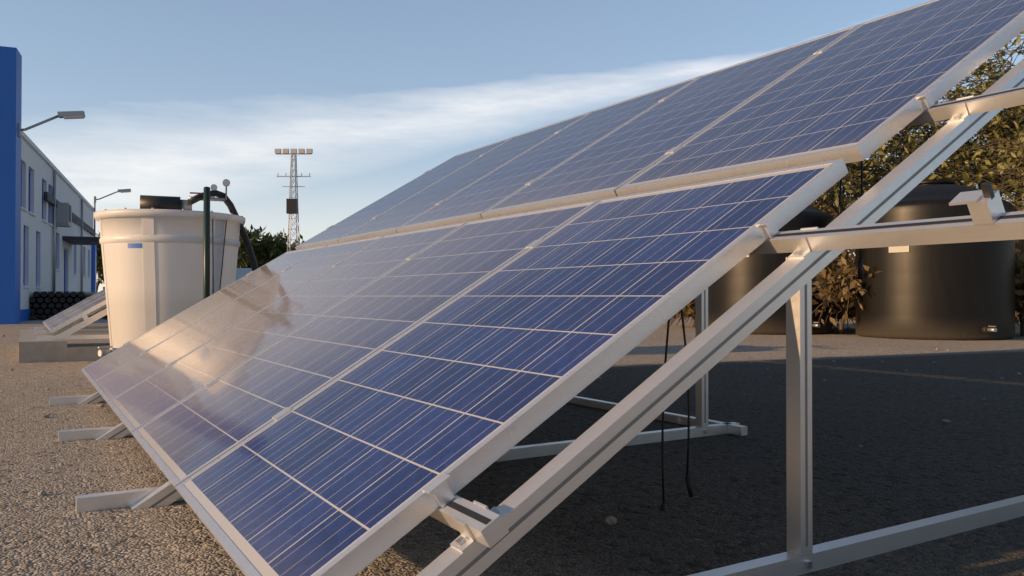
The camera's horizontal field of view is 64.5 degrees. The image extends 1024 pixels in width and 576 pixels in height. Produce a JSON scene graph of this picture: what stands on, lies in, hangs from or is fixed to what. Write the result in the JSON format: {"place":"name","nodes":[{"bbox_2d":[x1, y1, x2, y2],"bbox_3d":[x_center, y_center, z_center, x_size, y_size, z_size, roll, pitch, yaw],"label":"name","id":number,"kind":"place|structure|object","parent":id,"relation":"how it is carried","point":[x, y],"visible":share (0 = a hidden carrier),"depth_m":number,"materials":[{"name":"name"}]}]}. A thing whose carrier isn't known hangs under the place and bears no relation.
{"place":"outdoors","nodes":[
{"label":"outdoors","id":0,"kind":"place"},
{"bbox_2d":[2,318,107,324],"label":"apron pavement","id":1,"kind":"structure","parent":0,"point":[40,322],"depth_m":19.43,"materials":[{"name":"concrete"}]},
{"bbox_2d":[29,287,106,319],"bbox_3d":[-13.289,0.432,24.523,2.214,0.900,6.299,0,-1,-23],"label":"pipe stack","id":2,"kind":"object","parent":1,"relation":"on","point":[47,304],"visible":0.53,"depth_m":21.62,"materials":[{"name":"black plastic"}]},
{"bbox_2d":[0,316,1023,575],"bbox_3d":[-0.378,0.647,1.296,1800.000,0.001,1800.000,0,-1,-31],"label":"ground","id":3,"kind":"structure","parent":0,"point":[914,458],"depth_m":2.87,"materials":[{"name":"grey gravel"}]},
{"bbox_2d":[28,312,46,319],"bbox_3d":[-12.550,0.890,21.280,0.761,0.686,0.737,0,-1,26],"label":"dry tuft","id":4,"kind":"object","parent":3,"relation":"on","point":[32,317],"visible":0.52,"depth_m":21.29,"materials":[{"name":"green plant"}]},
{"bbox_2d":[19,289,109,362],"bbox_3d":[-4.731,0.157,9.624,1.900,1.150,3.350,0,-1,-31],"label":"solar panel","id":5,"kind":"object","parent":3,"relation":"on","point":[48,343],"visible":0.31,"depth_m":8.13,"materials":[{"name":"metal"}]},
{"bbox_2d":[0,46,130,324],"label":"building","id":6,"kind":"structure","parent":3,"relation":"on","point":[49,241],"depth_m":21.52,"materials":[{"name":"blue paint"}]},
{"bbox_2d":[93,230,103,280],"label":"tree","id":7,"kind":"object","parent":3,"relation":"on","point":[100,264],"visible":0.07,"depth_m":76.43,"materials":[{"name":"green plant"}]},
{"bbox_2d":[96,245,103,291],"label":"tree","id":8,"kind":"object","parent":3,"relation":"on","point":[98,282],"visible":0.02,"depth_m":80.17,"materials":[{"name":"green plant"}]},
{"bbox_2d":[94,179,257,356],"bbox_3d":[-3.167,-0.158,7.595,1.354,1.738,1.315,0,-1,14],"label":"white tank","id":9,"kind":"object","parent":3,"relation":"on","point":[165,258],"visible":0.83,"depth_m":7.10,"materials":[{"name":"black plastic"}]},
{"bbox_2d":[235,268,251,280],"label":"boundary wall","id":10,"kind":"structure","parent":3,"relation":"on","point":[241,272],"depth_m":67.89,"materials":[{"name":"blue"}]},
{"bbox_2d":[237,224,293,267],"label":"tree","id":11,"kind":"object","parent":3,"relation":"on","point":[271,244],"visible":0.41,"depth_m":79.65,"materials":[{"name":"green plant"}]},
{"bbox_2d":[242,235,295,267],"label":"tree","id":12,"kind":"object","parent":3,"relation":"on","point":[258,253],"depth_m":84.37,"materials":[{"name":"green plant"}]},
{"bbox_2d":[257,234,304,266],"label":"tree","id":13,"kind":"object","parent":3,"relation":"on","point":[269,256],"visible":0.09,"depth_m":81.19,"materials":[{"name":"green plant"}]},
{"bbox_2d":[275,149,312,251],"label":"lattice tower","id":14,"kind":"structure","parent":3,"relation":"on","point":[291,205],"depth_m":71.98,"materials":[{"name":"metal"}]},
{"bbox_2d":[1,335,1020,524],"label":"fallen leaves","id":15,"kind":"object","parent":3,"relation":"on","point":[609,520],"visible":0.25,"depth_m":4.05,"materials":[{"name":"brown plant"}]},
{"bbox_2d":[49,0,1023,575],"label":"solar array","id":16,"kind":"object","parent":3,"relation":"on","point":[357,392],"visible":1,"depth_m":2.26,"materials":[{"name":"glass"}]},
{"bbox_2d":[665,299,694,326],"bbox_3d":[3.869,0.259,16.822,2.300,1.625,2.152,0,-1,-31],"label":"dry shrub","id":17,"kind":"object","parent":3,"relation":"on","point":[688,310],"visible":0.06,"depth_m":16.15,"materials":[{"name":"brown plant"}]},
{"bbox_2d":[708,205,834,334],"bbox_3d":[4.523,-0.432,14.339,2.204,2.423,2.204,0,-1,17],"label":"black tank","id":18,"kind":"object","parent":3,"relation":"on","point":[731,287],"visible":0.27,"depth_m":13.40,"materials":[{"name":"plastic"}]},
{"bbox_2d":[835,252,855,329],"bbox_3d":[6.766,0.169,14.957,2.807,1.957,2.574,0,-1,-31],"label":"dry shrub","id":19,"kind":"object","parent":3,"relation":"on","point":[848,313],"visible":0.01,"depth_m":15.28,"materials":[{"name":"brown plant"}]},
{"bbox_2d":[812,249,882,333],"bbox_3d":[5.612,0.051,13.260,2.468,1.594,2.401,0,-1,-11],"label":"dry shrub","id":20,"kind":"object","parent":3,"relation":"on","point":[841,287],"visible":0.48,"depth_m":12.95,"materials":[{"name":"brown plant"}]},
{"bbox_2d":[810,121,1023,254],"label":"olive tree","id":21,"kind":"object","parent":3,"relation":"on","point":[851,180],"visible":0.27,"depth_m":17.12,"materials":[{"name":"green plant"}]},
{"bbox_2d":[855,180,1014,340],"bbox_3d":[6.581,-0.450,12.602,2.221,2.423,2.333,0,-1,-31],"label":"black tank","id":22,"kind":"object","parent":3,"relation":"on","point":[959,291],"visible":0.66,"depth_m":11.72,"materials":[{"name":"plastic"}]},
{"bbox_2d":[858,64,1023,211],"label":"olive tree","id":23,"kind":"object","parent":3,"relation":"on","point":[991,130],"visible":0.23,"depth_m":17.18,"materials":[{"name":"green plant"}]},
{"bbox_2d":[868,65,1023,319],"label":"olive tree","id":24,"kind":"object","parent":3,"relation":"on","point":[1020,250],"visible":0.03,"depth_m":20.96,"materials":[{"name":"green plant"}]},
{"bbox_2d":[925,30,1023,174],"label":"olive tree","id":25,"kind":"object","parent":3,"relation":"on","point":[1019,110],"visible":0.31,"depth_m":15.39,"materials":[{"name":"green plant"}]},
{"bbox_2d":[947,115,1023,210],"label":"olive tree","id":26,"kind":"object","parent":3,"relation":"on","point":[1013,156],"visible":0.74,"depth_m":15.69,"materials":[{"name":"green plant"}]},
{"bbox_2d":[971,57,1023,204],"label":"olive tree","id":27,"kind":"object","parent":3,"relation":"on","point":[1005,161],"visible":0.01,"depth_m":20.08,"materials":[{"name":"green plant"}]},
{"bbox_2d":[1015,239,1023,335],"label":"dry shrub","id":28,"kind":"object","parent":3,"relation":"on","point":[1019,285],"visible":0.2,"depth_m":12.53,"materials":[{"name":"brown plant"}]},
{"bbox_2d":[0,0,1023,291],"label":"sky","id":29,"kind":"structure","parent":0,"point":[177,98],"materials":[{"name":"blue"}]}
]}

